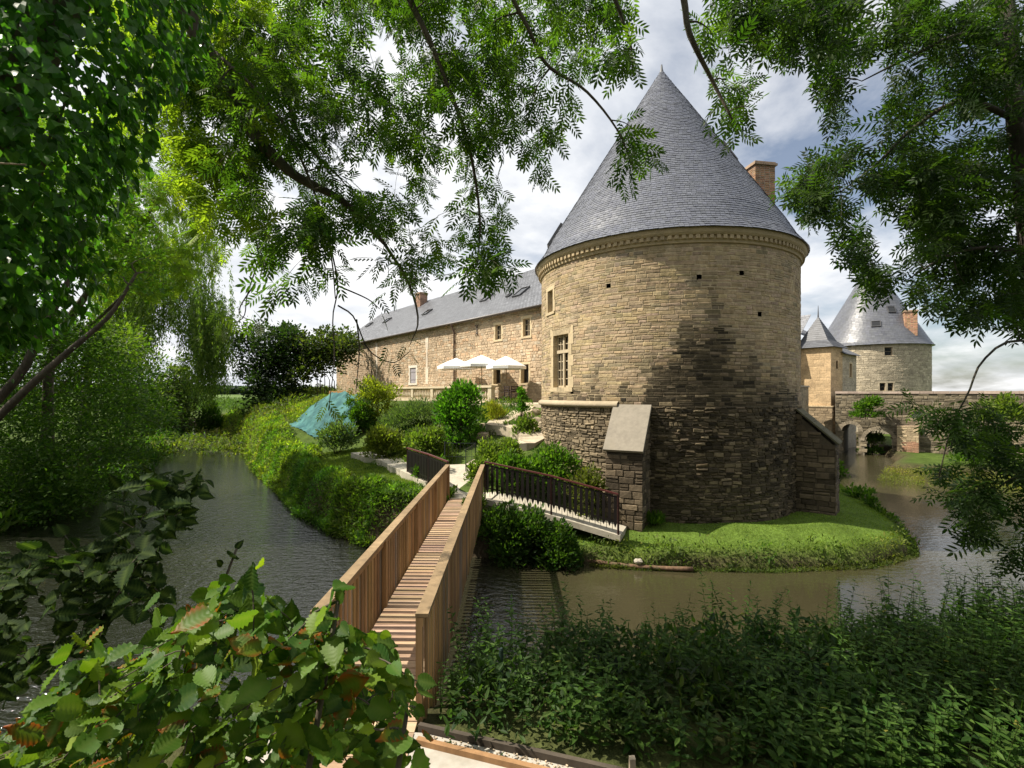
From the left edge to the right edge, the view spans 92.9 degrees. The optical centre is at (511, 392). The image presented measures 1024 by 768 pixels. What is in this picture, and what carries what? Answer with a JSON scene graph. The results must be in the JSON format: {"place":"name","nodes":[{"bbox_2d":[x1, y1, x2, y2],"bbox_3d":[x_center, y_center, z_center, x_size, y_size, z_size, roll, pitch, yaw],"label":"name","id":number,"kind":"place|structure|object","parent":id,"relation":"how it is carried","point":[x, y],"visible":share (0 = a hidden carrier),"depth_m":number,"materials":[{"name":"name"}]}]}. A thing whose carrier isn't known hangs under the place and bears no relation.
{"place":"outdoors","nodes":[
{"label":"outdoors","id":0,"kind":"place"},
{"bbox_2d":[351,452,427,485],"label":"garden path","id":1,"kind":"structure","parent":0,"point":[400,467],"depth_m":19.77,"materials":[{"name":"beige stone"}]},
{"bbox_2d":[245,732,570,767],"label":"pavement","id":2,"kind":"structure","parent":0,"point":[439,759],"depth_m":4.17,"materials":[{"name":"concrete"}]},
{"bbox_2d":[416,736,549,767],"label":"batten","id":3,"kind":"object","parent":2,"relation":"on","point":[479,755],"visible":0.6,"depth_m":4.17,"materials":[{"name":"brown wood"}]},
{"bbox_2d":[431,735,571,767],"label":"gravel","id":4,"kind":"structure","parent":0,"point":[516,754],"depth_m":4.21,"materials":[{"name":"gravel"}]},
{"bbox_2d":[467,402,543,463],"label":"garden path","id":5,"kind":"structure","parent":0,"point":[531,440],"depth_m":19.61,"materials":[{"name":"beige stone"}]},
{"bbox_2d":[0,427,1023,735],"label":"water","id":6,"kind":"structure","parent":0,"point":[306,563],"depth_m":12.23,"materials":[{"name":"liquid"}]},
{"bbox_2d":[0,395,1023,767],"bbox_3d":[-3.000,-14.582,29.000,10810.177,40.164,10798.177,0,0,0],"label":"ground","id":7,"kind":"structure","parent":0,"point":[586,747],"depth_m":13.00,"materials":[{"name":"green plant"}]},
{"bbox_2d":[0,257,92,422],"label":"broadleaf tree","id":8,"kind":"object","parent":7,"relation":"on","point":[28,379],"visible":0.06,"depth_m":26.34,"materials":[{"name":"green plant"}]},
{"bbox_2d":[0,417,185,532],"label":"undergrowth","id":9,"kind":"object","parent":7,"relation":"on","point":[154,453],"visible":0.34,"depth_m":24.28,"materials":[{"name":"green plant"}]},
{"bbox_2d":[0,100,186,420],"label":"broadleaf tree","id":10,"kind":"object","parent":7,"relation":"on","point":[9,386],"visible":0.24,"depth_m":15.91,"materials":[{"name":"green plant"}]},
{"bbox_2d":[2,311,185,450],"bbox_3d":[-25.663,-0.902,29.145,15.068,9.656,9.373,0,0,0],"label":"broadleaf tree","id":11,"kind":"object","parent":7,"relation":"on","point":[126,340],"visible":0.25,"depth_m":28.10,"materials":[{"name":"green plant"}]},
{"bbox_2d":[0,302,194,530],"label":"broadleaf tree","id":12,"kind":"object","parent":7,"relation":"on","point":[37,467],"visible":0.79,"depth_m":17.18,"materials":[{"name":"green plant"}]},
{"bbox_2d":[0,465,243,763],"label":"alder bush","id":13,"kind":"object","parent":7,"relation":"on","point":[82,575],"visible":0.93,"depth_m":2.34,"materials":[{"name":"green plant"}]},
{"bbox_2d":[20,82,231,472],"bbox_3d":[-17.582,-5.021,21.215,11.912,17.442,5.579,0,0,0],"label":"ash tree","id":14,"kind":"object","parent":7,"relation":"on","point":[183,258],"visible":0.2,"depth_m":20.55,"materials":[{"name":"green plant"}]},
{"bbox_2d":[55,396,259,411],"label":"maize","id":15,"kind":"object","parent":7,"relation":"on","point":[229,404],"visible":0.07,"depth_m":81.08,"materials":[{"name":"green plant"}]},
{"bbox_2d":[80,202,242,427],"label":"weeping willow","id":16,"kind":"object","parent":7,"relation":"on","point":[206,346],"visible":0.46,"depth_m":44.44,"materials":[{"name":"green plant"}]},
{"bbox_2d":[117,365,220,436],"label":"broadleaf tree","id":17,"kind":"object","parent":7,"relation":"on","point":[186,408],"visible":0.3,"depth_m":48.77,"materials":[{"name":"green plant"}]},
{"bbox_2d":[15,384,335,394],"bbox_3d":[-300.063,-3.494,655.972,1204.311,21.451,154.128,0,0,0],"label":"woodland","id":18,"kind":"object","parent":7,"relation":"on","point":[234,389],"visible":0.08,"depth_m":659.75,"materials":[{"name":"green plant"}]},
{"bbox_2d":[166,353,195,431],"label":"shrub","id":19,"kind":"object","parent":7,"relation":"on","point":[179,361],"visible":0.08,"depth_m":55.74,"materials":[{"name":"green plant"}]},
{"bbox_2d":[194,400,224,435],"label":"shrub","id":20,"kind":"object","parent":7,"relation":"on","point":[217,419],"visible":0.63,"depth_m":50.63,"materials":[{"name":"green plant"}]},
{"bbox_2d":[0,557,437,767],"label":"beech bush","id":21,"kind":"object","parent":7,"relation":"on","point":[67,723],"visible":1,"depth_m":1.33,"materials":[{"name":"green plant"}]},
{"bbox_2d":[111,382,345,456],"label":"undergrowth","id":22,"kind":"object","parent":7,"relation":"on","point":[185,443],"visible":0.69,"depth_m":38.57,"materials":[{"name":"green plant"}]},
{"bbox_2d":[218,408,324,486],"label":"undergrowth","id":23,"kind":"object","parent":7,"relation":"on","point":[270,423],"visible":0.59,"depth_m":29.47,"materials":[{"name":"green plant"}]},
{"bbox_2d":[228,315,318,414],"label":"broadleaf tree","id":24,"kind":"object","parent":7,"relation":"on","point":[265,364],"visible":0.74,"depth_m":42.88,"materials":[{"name":"green plant"}]},
{"bbox_2d":[216,393,391,451],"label":"undergrowth","id":25,"kind":"object","parent":7,"relation":"on","point":[301,407],"visible":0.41,"depth_m":35.76,"materials":[{"name":"green plant"}]},
{"bbox_2d":[249,428,397,545],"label":"undergrowth","id":26,"kind":"object","parent":7,"relation":"on","point":[309,466],"visible":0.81,"depth_m":18.41,"materials":[{"name":"green plant"}]},
{"bbox_2d":[283,323,364,395],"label":"broadleaf tree","id":27,"kind":"object","parent":7,"relation":"on","point":[320,356],"visible":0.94,"depth_m":42.02,"materials":[{"name":"green plant"}]},
{"bbox_2d":[290,391,359,436],"bbox_3d":[-10.763,1.280,29.819,7.283,2.738,2.720,0,0,38],"label":"tarpaulin","id":28,"kind":"object","parent":7,"relation":"on","point":[308,423],"visible":0.56,"depth_m":30.22,"materials":[{"name":"teal plastic"}]},
{"bbox_2d":[312,417,361,453],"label":"shrub","id":29,"kind":"object","parent":7,"relation":"on","point":[340,433],"visible":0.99,"depth_m":24.23,"materials":[{"name":"green plant"}]},
{"bbox_2d":[337,398,355,419],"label":"shrub","id":30,"kind":"object","parent":7,"relation":"on","point":[350,402],"visible":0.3,"depth_m":28.45,"materials":[{"name":"green plant"}]},
{"bbox_2d":[347,396,376,433],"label":"shrub","id":31,"kind":"object","parent":7,"relation":"on","point":[361,414],"visible":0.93,"depth_m":27.75,"materials":[{"name":"green plant"}]},
{"bbox_2d":[351,374,404,422],"bbox_3d":[-8.008,0.354,28.973,3.138,3.177,2.494,0,0,0],"label":"shrub","id":32,"kind":"object","parent":7,"relation":"on","point":[374,396],"visible":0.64,"depth_m":28.64,"materials":[{"name":"green plant"}]},
{"bbox_2d":[359,422,409,458],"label":"shrub","id":33,"kind":"object","parent":7,"relation":"on","point":[377,438],"visible":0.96,"depth_m":21.15,"materials":[{"name":"green plant"}]},
{"bbox_2d":[0,0,770,421],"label":"ash tree","id":34,"kind":"object","parent":7,"relation":"on","point":[250,76],"visible":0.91,"depth_m":4.80,"materials":[{"name":"green plant"}]},
{"bbox_2d":[0,0,230,354],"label":"ivy","id":35,"kind":"object","parent":34,"relation":"attached to","point":[19,286],"visible":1,"depth_m":3.21,"materials":[{"name":"green plant"}]},
{"bbox_2d":[323,472,457,546],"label":"undergrowth","id":36,"kind":"object","parent":7,"relation":"on","point":[402,490],"visible":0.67,"depth_m":15.01,"materials":[{"name":"green plant"}]},
{"bbox_2d":[310,464,484,767],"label":"footbridge","id":37,"kind":"object","parent":7,"relation":"on","point":[419,550],"visible":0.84,"depth_m":7.07,"materials":[{"name":"brown wood"}]},
{"bbox_2d":[377,405,420,431],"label":"shrub","id":38,"kind":"object","parent":7,"relation":"on","point":[395,423],"visible":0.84,"depth_m":25.21,"materials":[{"name":"green plant"}]},
{"bbox_2d":[385,394,439,426],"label":"shrub","id":39,"kind":"object","parent":7,"relation":"on","point":[415,407],"visible":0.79,"depth_m":24.98,"materials":[{"name":"green plant"}]},
{"bbox_2d":[401,421,454,462],"bbox_3d":[-3.251,2.020,18.976,2.077,1.863,1.759,0,0,0],"label":"shrub","id":40,"kind":"object","parent":7,"relation":"on","point":[429,440],"visible":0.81,"depth_m":18.73,"materials":[{"name":"green plant"}]},
{"bbox_2d":[407,447,448,482],"bbox_3d":[-2.859,2.640,16.159,0.104,1.260,4.075,0,0,-29],"label":"metal railing","id":41,"kind":"object","parent":7,"relation":"on","point":[430,468],"visible":0.72,"depth_m":16.30,"materials":[{"name":"metal"}]},
{"bbox_2d":[410,453,448,480],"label":"shrub","id":42,"kind":"object","parent":7,"relation":"on","point":[414,474],"visible":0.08,"depth_m":16.98,"materials":[{"name":"green plant"}]},
{"bbox_2d":[365,396,533,468],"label":"undergrowth","id":43,"kind":"object","parent":7,"relation":"on","point":[429,420],"visible":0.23,"depth_m":22.81,"materials":[{"name":"green plant"}]},
{"bbox_2d":[431,377,489,447],"bbox_3d":[-2.280,0.787,20.572,2.709,3.136,2.195,0,0,0],"label":"shrub","id":44,"kind":"object","parent":7,"relation":"on","point":[457,407],"visible":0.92,"depth_m":20.18,"materials":[{"name":"green plant"}]},
{"bbox_2d":[394,400,540,407],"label":"terrace","id":45,"kind":"structure","parent":7,"relation":"on","point":[537,405],"depth_m":24.32,"materials":[{"name":"stone"}]},
{"bbox_2d":[394,386,450,400],"bbox_3d":[-5.816,0.075,31.831,0.320,0.930,8.300,0,0,-39],"label":"balustrade","id":46,"kind":"object","parent":45,"relation":"on","point":[432,392],"visible":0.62,"depth_m":32.09,"materials":[{"name":"stone"}]},
{"bbox_2d":[437,357,474,378],"bbox_3d":[-3.550,-0.863,31.000,2.254,2.795,2.254,0,0,11],"label":"parasol","id":47,"kind":"object","parent":45,"relation":"on","point":[454,364],"visible":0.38,"depth_m":30.42,"materials":[{"name":"fabric"}]},
{"bbox_2d":[460,354,494,384],"bbox_3d":[-1.800,-0.873,28.900,2.480,2.815,2.480,0,0,0],"label":"parasol","id":48,"kind":"object","parent":45,"relation":"on","point":[481,361],"visible":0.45,"depth_m":28.20,"materials":[{"name":"fabric"}]},
{"bbox_2d":[477,385,495,401],"bbox_3d":[-1.851,0.075,26.967,0.320,0.930,2.750,0,0,-39],"label":"balustrade","id":49,"kind":"object","parent":45,"relation":"on","point":[490,394],"visible":0.37,"depth_m":26.04,"materials":[{"name":"stone"}]},
{"bbox_2d":[486,355,525,401],"bbox_3d":[-0.320,-0.772,27.000,2.070,2.615,2.070,0,0,-28],"label":"parasol","id":50,"kind":"object","parent":45,"relation":"on","point":[506,363],"visible":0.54,"depth_m":26.43,"materials":[{"name":"fabric"}]},
{"bbox_2d":[504,386,509,401],"bbox_3d":[-0.100,0.090,25.900,0.485,0.900,0.500,0,0,-36],"label":"garden chair","id":51,"kind":"object","parent":45,"relation":"on","point":[507,390],"visible":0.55,"depth_m":25.69,"materials":[{"name":"brown wood"}]},
{"bbox_2d":[510,386,517,402],"bbox_3d":[0.250,0.090,25.200,0.500,0.900,0.485,0,0,-34],"label":"garden chair","id":52,"kind":"object","parent":45,"relation":"on","point":[512,390],"visible":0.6,"depth_m":25.27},
{"bbox_2d":[336,269,607,401],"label":"manor wing","id":53,"kind":"structure","parent":7,"relation":"on","point":[500,325],"depth_m":34.51,"materials":[{"name":"beige stone"}]},
{"bbox_2d":[408,365,417,384],"bbox_3d":[-7.863,-1.385,38.796,0.168,1.574,1.500,0,0,-39],"label":"window","id":54,"kind":"structure","parent":53,"relation":"in","point":[412,373],"depth_m":38.79,"materials":[{"name":"stone"}]},
{"bbox_2d":[492,370,501,385],"bbox_3d":[-0.819,-1.104,30.324,0.378,1.341,1.065,0,0,-39],"label":"window","id":55,"kind":"structure","parent":53,"relation":"in","point":[496,374],"depth_m":30.57,"materials":[{"name":"stone"}]},
{"bbox_2d":[493,321,502,341],"bbox_3d":[-0.775,-3.759,30.192,0.278,1.188,0.995,0,0,-39],"label":"window","id":56,"kind":"structure","parent":53,"relation":"in","point":[498,327],"depth_m":30.32,"materials":[{"name":"stone"}]},
{"bbox_2d":[519,362,530,384],"bbox_3d":[0.851,-1.104,28.276,0.378,1.315,1.025,0,0,-39],"label":"window","id":57,"kind":"structure","parent":53,"relation":"in","point":[524,379],"depth_m":28.46,"materials":[{"name":"stone"}]},
{"bbox_2d":[521,315,531,338],"bbox_3d":[0.908,-3.786,28.128,0.278,1.297,0.995,0,0,-39],"label":"window","id":58,"kind":"structure","parent":53,"relation":"in","point":[526,325],"depth_m":28.26,"materials":[{"name":"stone"}]},
{"bbox_2d":[460,494,489,537],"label":"shrub","id":59,"kind":"object","parent":7,"relation":"on","point":[483,503],"visible":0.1,"depth_m":13.65,"materials":[{"name":"green plant"}]},
{"bbox_2d":[450,464,499,506],"bbox_3d":[-1.484,3.020,16.019,1.934,0.840,3.638,0,0,-15],"label":"landing","id":60,"kind":"object","parent":7,"relation":"on","point":[457,472],"visible":0.17,"depth_m":16.30,"materials":[{"name":"concrete"}]},
{"bbox_2d":[444,442,475,470],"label":"garden gate","id":61,"kind":"structure","parent":60,"relation":"on","point":[469,460],"depth_m":17.93,"materials":[{"name":"metal"}]},
{"bbox_2d":[463,455,490,482],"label":"shrub","id":62,"kind":"object","parent":7,"relation":"on","point":[472,467],"visible":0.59,"depth_m":15.76,"materials":[{"name":"green plant"}]},
{"bbox_2d":[476,432,489,439],"bbox_3d":[-1.202,1.848,20.404,0.609,0.418,0.489,0,0,0],"label":"boulder","id":63,"kind":"object","parent":7,"relation":"on","point":[487,435],"visible":0.56,"depth_m":20.20,"materials":[{"name":"stone"}]},
{"bbox_2d":[482,398,509,419],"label":"shrub","id":64,"kind":"object","parent":7,"relation":"on","point":[495,411],"visible":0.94,"depth_m":22.29,"materials":[{"name":"green plant"}]},
{"bbox_2d":[472,436,525,466],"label":"shrub","id":65,"kind":"object","parent":7,"relation":"on","point":[492,449],"visible":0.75,"depth_m":16.54,"materials":[{"name":"green plant"}]},
{"bbox_2d":[499,647,502,696],"bbox_3d":[-0.110,3.150,4.950,0.041,1.100,0.041,0,0,23],"label":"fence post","id":66,"kind":"object","parent":7,"relation":"on","point":[501,653],"visible":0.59,"depth_m":4.93,"materials":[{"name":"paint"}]},
{"bbox_2d":[475,498,559,569],"bbox_3d":[0.090,4.098,13.265,2.402,2.340,1.727,0,0,0],"label":"shrub","id":67,"kind":"object","parent":7,"relation":"on","point":[515,532],"visible":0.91,"depth_m":13.06,"materials":[{"name":"green plant"}]},
{"bbox_2d":[489,446,546,490],"bbox_3d":[0.251,2.443,15.602,2.076,1.467,1.338,0,0,0],"label":"shrub","id":68,"kind":"object","parent":7,"relation":"on","point":[507,458],"visible":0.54,"depth_m":15.37,"materials":[{"name":"green plant"}]},
{"bbox_2d":[418,722,623,767],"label":"edging board","id":69,"kind":"object","parent":7,"relation":"on","point":[527,751],"visible":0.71,"depth_m":4.25,"materials":[{"name":"brown wood"}]},
{"bbox_2d":[513,386,530,424],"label":"shrub","id":70,"kind":"object","parent":7,"relation":"on","point":[522,407],"visible":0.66,"depth_m":20.52,"materials":[{"name":"green plant"}]},
{"bbox_2d":[511,411,540,436],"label":"shrub","id":71,"kind":"object","parent":7,"relation":"on","point":[525,423],"visible":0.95,"depth_m":19.07,"materials":[{"name":"green plant"}]},
{"bbox_2d":[528,409,539,415],"bbox_3d":[1.007,0.921,21.902,0.555,0.406,0.467,0,0,0],"label":"boulder","id":72,"kind":"object","parent":7,"relation":"on","point":[536,412],"visible":0.52,"depth_m":21.70,"materials":[{"name":"stone"}]},
{"bbox_2d":[519,440,582,497],"bbox_3d":[1.301,2.487,15.770,2.119,1.903,1.945,0,0,36],"label":"shrub","id":73,"kind":"object","parent":7,"relation":"on","point":[553,459],"visible":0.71,"depth_m":15.53,"materials":[{"name":"green plant"}]},
{"bbox_2d":[486,493,625,541],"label":"ramp","id":74,"kind":"structure","parent":7,"relation":"on","point":[594,526],"depth_m":13.80,"materials":[{"name":"concrete"}]},
{"bbox_2d":[484,461,618,534],"bbox_3d":[1.038,2.995,13.771,3.948,1.930,0.111,0,0,20],"label":"metal railing","id":75,"kind":"object","parent":74,"relation":"on","point":[550,501],"visible":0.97,"depth_m":13.74,"materials":[{"name":"metal"}]},
{"bbox_2d":[532,516,585,573],"bbox_3d":[1.169,4.342,12.852,1.629,2.177,1.396,0,0,0],"label":"shrub","id":76,"kind":"object","parent":7,"relation":"on","point":[561,545],"visible":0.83,"depth_m":12.71,"materials":[{"name":"green plant"}]},
{"bbox_2d":[564,462,608,520],"bbox_3d":[2.285,3.005,14.535,1.514,1.886,1.457,0,0,0],"label":"shrub","id":77,"kind":"object","parent":7,"relation":"on","point":[590,478],"visible":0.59,"depth_m":14.42,"materials":[{"name":"green plant"}]},
{"bbox_2d":[316,424,908,565],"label":"grass","id":78,"kind":"structure","parent":7,"relation":"on","point":[360,470],"depth_m":14.32,"materials":[{"name":"green plant"}]},
{"bbox_2d":[629,755,635,767],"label":"wooden stake","id":79,"kind":"object","parent":7,"relation":"on","point":[632,761],"visible":1,"depth_m":3.94,"materials":[{"name":"brown wood"}]},
{"bbox_2d":[578,558,692,570],"bbox_3d":[3.203,4.531,12.768,2.936,0.142,0.238,0,0,15],"label":"timber log","id":80,"kind":"object","parent":7,"relation":"on","point":[668,568],"visible":0.85,"depth_m":12.59,"materials":[{"name":"brown wood"}]},
{"bbox_2d":[634,558,642,563],"bbox_3d":[3.297,4.401,12.701,0.214,0.132,0.164,0,0,0],"label":"boulder","id":81,"kind":"object","parent":7,"relation":"on","point":[638,561],"visible":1,"depth_m":12.64,"materials":[{"name":"stone"}]},
{"bbox_2d":[645,509,666,525],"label":"shrub","id":82,"kind":"object","parent":7,"relation":"on","point":[654,518],"visible":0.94,"depth_m":14.08,"materials":[{"name":"green plant"}]},
{"bbox_2d":[535,64,842,531],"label":"round tower","id":83,"kind":"structure","parent":7,"relation":"on","point":[671,371],"depth_m":14.88,"materials":[{"name":"stone"}]},
{"bbox_2d":[546,284,554,316],"bbox_3d":[1.505,-3.336,17.741,0.289,1.028,0.827,0,0,-18],"label":"window","id":84,"kind":"structure","parent":83,"relation":"in","point":[550,301],"depth_m":17.95,"materials":[{"name":"stone"}]},
{"bbox_2d":[550,325,573,391],"bbox_3d":[1.823,-1.155,17.062,0.289,2.250,1.480,0,0,-27],"label":"window","id":85,"kind":"structure","parent":83,"relation":"in","point":[561,355],"depth_m":17.28,"materials":[{"name":"stone"}]},
{"bbox_2d":[433,560,1023,767],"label":"nettles","id":86,"kind":"object","parent":7,"relation":"on","point":[937,734],"visible":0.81,"depth_m":4.69,"materials":[{"name":"green plant"}]},
{"bbox_2d":[442,606,1023,759],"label":"undergrowth","id":87,"kind":"object","parent":7,"relation":"on","point":[479,664],"visible":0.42,"depth_m":4.83,"materials":[{"name":"green plant"}]},
{"bbox_2d":[580,501,921,572],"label":"rim weeds","id":88,"kind":"object","parent":7,"relation":"on","point":[902,527],"visible":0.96,"depth_m":12.92,"materials":[{"name":"green plant"}]},
{"bbox_2d":[801,385,809,412],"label":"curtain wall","id":89,"kind":"structure","parent":7,"relation":"on","point":[804,397],"depth_m":36.62,"materials":[{"name":"stone"}]},
{"bbox_2d":[801,308,846,435],"bbox_3d":[25.160,-1.075,39.970,2.935,12.150,3.333,0,0,-37],"label":"gatehouse","id":90,"kind":"object","parent":7,"relation":"on","point":[821,361],"visible":0.53,"depth_m":38.95,"materials":[{"name":"stone"}]},
{"bbox_2d":[801,314,860,447],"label":"gatehouse range","id":91,"kind":"structure","parent":7,"relation":"on","point":[849,370],"depth_m":40.58,"materials":[{"name":"stone"}]},
{"bbox_2d":[849,362,852,377],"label":"window","id":92,"kind":"structure","parent":91,"relation":"in","point":[850,364],"depth_m":40.80,"materials":[{"name":"stone"}]},
{"bbox_2d":[839,458,850,476],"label":"shrub","id":93,"kind":"object","parent":7,"relation":"on","point":[842,470],"visible":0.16,"depth_m":26.82,"materials":[{"name":"green plant"}]},
{"bbox_2d":[840,482,879,504],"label":"shrub","id":94,"kind":"object","parent":7,"relation":"on","point":[862,490],"visible":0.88,"depth_m":18.92,"materials":[{"name":"green plant"}]},
{"bbox_2d":[700,0,1023,581],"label":"ash tree","id":95,"kind":"object","parent":7,"relation":"on","point":[935,216],"visible":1,"depth_m":5.87,"materials":[{"name":"green plant"}]},
{"bbox_2d":[855,430,886,454],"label":"shrub","id":96,"kind":"object","parent":7,"relation":"on","point":[873,437],"visible":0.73,"depth_m":36.08,"materials":[{"name":"green plant"}]},
{"bbox_2d":[828,261,934,433],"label":"round tower","id":97,"kind":"structure","parent":7,"relation":"on","point":[891,344],"depth_m":45.98,"materials":[{"name":"stone"}]},
{"bbox_2d":[878,382,886,390],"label":"window","id":98,"kind":"structure","parent":97,"relation":"in","point":[882,386],"depth_m":45.74,"materials":[{"name":"stone"}]},
{"bbox_2d":[883,346,893,356],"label":"window","id":99,"kind":"structure","parent":97,"relation":"in","point":[888,350],"depth_m":45.58,"materials":[{"name":"stone"}]},
{"bbox_2d":[886,382,894,390],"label":"window","id":100,"kind":"structure","parent":97,"relation":"in","point":[890,385],"depth_m":45.47,"materials":[{"name":"stone"}]},
{"bbox_2d":[862,494,900,521],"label":"shrub","id":101,"kind":"object","parent":7,"relation":"on","point":[870,500],"visible":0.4,"depth_m":17.39,"materials":[{"name":"green plant"}]},
{"bbox_2d":[835,391,1023,458],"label":"stone bridge","id":102,"kind":"structure","parent":7,"relation":"on","point":[904,437],"depth_m":34.13,"materials":[{"name":"beige stone"}]},
{"bbox_2d":[848,395,886,419],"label":"shrub","id":103,"kind":"object","parent":102,"relation":"on","point":[862,405],"visible":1,"depth_m":34.30,"materials":[{"name":"green plant"}]},
{"bbox_2d":[969,391,1023,422],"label":"shrub","id":104,"kind":"object","parent":102,"relation":"on","point":[998,401],"visible":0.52,"depth_m":27.05,"materials":[{"name":"green plant"}]},
{"bbox_2d":[876,464,1021,492],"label":"undergrowth","id":105,"kind":"object","parent":7,"relation":"on","point":[909,476],"visible":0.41,"depth_m":25.50,"materials":[{"name":"green plant"}]},
{"bbox_2d":[946,431,1004,465],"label":"shrub","id":106,"kind":"object","parent":7,"relation":"on","point":[957,456],"visible":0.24,"depth_m":27.93,"materials":[{"name":"green plant"}]},
{"bbox_2d":[4,0,1023,390],"label":"sky","id":107,"kind":"structure","parent":0,"point":[786,121],"materials":[{"name":"white"}]}
]}

